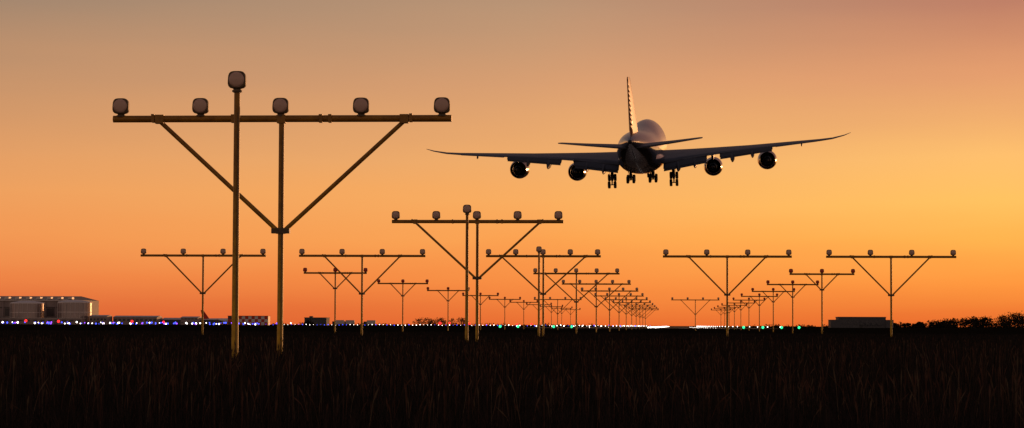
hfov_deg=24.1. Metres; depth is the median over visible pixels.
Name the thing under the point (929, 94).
sky
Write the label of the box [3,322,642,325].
taxiway blue lights
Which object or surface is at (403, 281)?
approach light bar
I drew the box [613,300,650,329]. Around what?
approach light bar
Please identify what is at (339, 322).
service truck
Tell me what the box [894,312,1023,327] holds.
tree line
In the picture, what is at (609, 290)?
approach light bar
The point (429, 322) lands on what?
tree line
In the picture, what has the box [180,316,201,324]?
service building
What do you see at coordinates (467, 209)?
approach light mast
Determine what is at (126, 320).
service building
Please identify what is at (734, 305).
approach light bar
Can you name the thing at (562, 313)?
approach light bar
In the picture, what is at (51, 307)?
hangar
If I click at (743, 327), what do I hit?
threshold lights
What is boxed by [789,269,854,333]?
approach light bar
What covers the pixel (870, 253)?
approach light bar
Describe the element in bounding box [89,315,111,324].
service building
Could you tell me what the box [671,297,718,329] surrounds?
approach light bar
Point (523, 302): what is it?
approach light bar
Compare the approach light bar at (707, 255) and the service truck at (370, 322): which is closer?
the approach light bar at (707, 255)
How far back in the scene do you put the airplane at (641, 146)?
398.16 m
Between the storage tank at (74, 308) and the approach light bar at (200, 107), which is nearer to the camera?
the approach light bar at (200, 107)
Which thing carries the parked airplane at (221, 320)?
on the ground at (424, 328)
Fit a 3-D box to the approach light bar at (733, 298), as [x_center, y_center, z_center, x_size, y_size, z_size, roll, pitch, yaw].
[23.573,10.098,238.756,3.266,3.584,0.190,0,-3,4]
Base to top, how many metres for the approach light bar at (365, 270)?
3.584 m
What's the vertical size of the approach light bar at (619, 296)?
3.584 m
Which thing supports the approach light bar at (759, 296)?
on the ground at (424, 328)
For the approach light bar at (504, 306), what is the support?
on the ground at (424, 328)
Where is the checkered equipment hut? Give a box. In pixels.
[228,316,269,324]
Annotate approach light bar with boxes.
[112,97,451,350]
[140,248,265,332]
[299,249,425,334]
[303,268,367,331]
[377,279,428,330]
[392,211,562,341]
[427,287,469,330]
[462,293,498,329]
[486,249,600,334]
[489,297,520,329]
[509,300,537,328]
[526,303,551,309]
[533,268,619,332]
[534,297,581,329]
[540,305,562,328]
[556,307,572,327]
[561,308,580,327]
[562,280,630,331]
[581,287,637,330]
[594,293,643,312]
[605,297,647,329]
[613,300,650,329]
[628,307,656,317]
[632,308,658,327]
[663,249,791,334]
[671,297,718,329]
[714,307,732,328]
[721,303,747,329]
[732,297,764,307]
[741,293,777,330]
[751,288,794,331]
[766,280,818,332]
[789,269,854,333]
[826,250,955,336]
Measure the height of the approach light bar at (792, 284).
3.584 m
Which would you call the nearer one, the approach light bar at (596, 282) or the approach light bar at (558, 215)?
the approach light bar at (558, 215)
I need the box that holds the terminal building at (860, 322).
[828,317,893,327]
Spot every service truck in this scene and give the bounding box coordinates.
[332,320,344,324]
[344,320,354,324]
[364,320,375,324]
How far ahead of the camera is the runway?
589.85 m
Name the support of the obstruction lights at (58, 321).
on the ground at (424, 328)
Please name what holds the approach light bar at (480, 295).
on the ground at (424, 328)
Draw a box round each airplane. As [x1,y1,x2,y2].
[201,310,227,324]
[427,77,850,188]
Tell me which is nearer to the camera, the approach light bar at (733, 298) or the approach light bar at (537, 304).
the approach light bar at (733, 298)
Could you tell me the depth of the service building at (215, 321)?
1484.87 m
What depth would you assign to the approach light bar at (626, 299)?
239.57 m
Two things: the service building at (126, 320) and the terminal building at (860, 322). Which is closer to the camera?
the terminal building at (860, 322)
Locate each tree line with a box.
[283,317,468,325]
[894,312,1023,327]
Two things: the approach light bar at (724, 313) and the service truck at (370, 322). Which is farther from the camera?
the service truck at (370, 322)
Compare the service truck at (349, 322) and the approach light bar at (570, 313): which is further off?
the service truck at (349, 322)
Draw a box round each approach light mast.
[228,71,245,356]
[463,205,471,338]
[536,246,541,335]
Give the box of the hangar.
[0,296,98,317]
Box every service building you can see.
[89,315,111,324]
[113,316,161,324]
[161,318,180,324]
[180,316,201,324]
[204,319,218,324]
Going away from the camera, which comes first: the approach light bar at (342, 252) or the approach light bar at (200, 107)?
the approach light bar at (200, 107)
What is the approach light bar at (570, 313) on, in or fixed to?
on the ground at (424, 328)
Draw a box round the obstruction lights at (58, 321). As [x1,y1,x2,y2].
[25,319,531,325]
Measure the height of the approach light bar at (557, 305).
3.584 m
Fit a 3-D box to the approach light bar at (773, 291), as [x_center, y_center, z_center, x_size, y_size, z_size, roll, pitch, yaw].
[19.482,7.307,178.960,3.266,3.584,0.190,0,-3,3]
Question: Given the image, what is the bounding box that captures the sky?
[0,0,1023,326]
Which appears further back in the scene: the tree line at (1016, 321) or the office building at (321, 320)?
the office building at (321, 320)
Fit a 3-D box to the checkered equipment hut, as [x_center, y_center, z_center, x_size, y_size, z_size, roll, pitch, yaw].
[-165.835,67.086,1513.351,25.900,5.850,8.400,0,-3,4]
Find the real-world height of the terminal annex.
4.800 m
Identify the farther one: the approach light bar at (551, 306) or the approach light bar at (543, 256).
the approach light bar at (551, 306)
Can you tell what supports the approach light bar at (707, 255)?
on the ground at (424, 328)
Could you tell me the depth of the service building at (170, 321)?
1496.51 m
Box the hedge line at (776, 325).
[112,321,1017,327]
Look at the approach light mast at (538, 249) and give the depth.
86.87 m
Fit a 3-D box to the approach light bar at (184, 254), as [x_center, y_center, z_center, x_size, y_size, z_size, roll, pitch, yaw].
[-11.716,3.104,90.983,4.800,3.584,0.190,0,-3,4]
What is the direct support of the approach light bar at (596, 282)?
on the ground at (424, 328)
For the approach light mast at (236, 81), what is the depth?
27.08 m
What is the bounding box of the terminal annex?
[0,318,85,323]
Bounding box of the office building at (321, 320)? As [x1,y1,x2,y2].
[304,316,329,324]
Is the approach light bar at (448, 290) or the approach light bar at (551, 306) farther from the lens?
the approach light bar at (551, 306)
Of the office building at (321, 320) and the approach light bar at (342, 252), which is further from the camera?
the office building at (321, 320)
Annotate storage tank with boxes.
[10,301,44,317]
[57,300,91,323]
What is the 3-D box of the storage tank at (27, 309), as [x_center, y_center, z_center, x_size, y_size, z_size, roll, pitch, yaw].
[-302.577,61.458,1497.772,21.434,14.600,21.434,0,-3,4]
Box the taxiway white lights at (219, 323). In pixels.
[2,321,616,326]
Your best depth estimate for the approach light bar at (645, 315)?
389.02 m
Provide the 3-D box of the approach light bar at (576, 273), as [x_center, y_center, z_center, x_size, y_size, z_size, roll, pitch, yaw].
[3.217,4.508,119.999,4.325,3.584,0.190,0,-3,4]
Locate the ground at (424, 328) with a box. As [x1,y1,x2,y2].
[0,324,1023,425]
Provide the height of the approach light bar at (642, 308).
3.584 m
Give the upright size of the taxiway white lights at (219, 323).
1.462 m
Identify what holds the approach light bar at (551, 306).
on the ground at (424, 328)
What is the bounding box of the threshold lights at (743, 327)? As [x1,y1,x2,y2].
[499,325,799,328]
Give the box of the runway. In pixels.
[534,326,772,328]

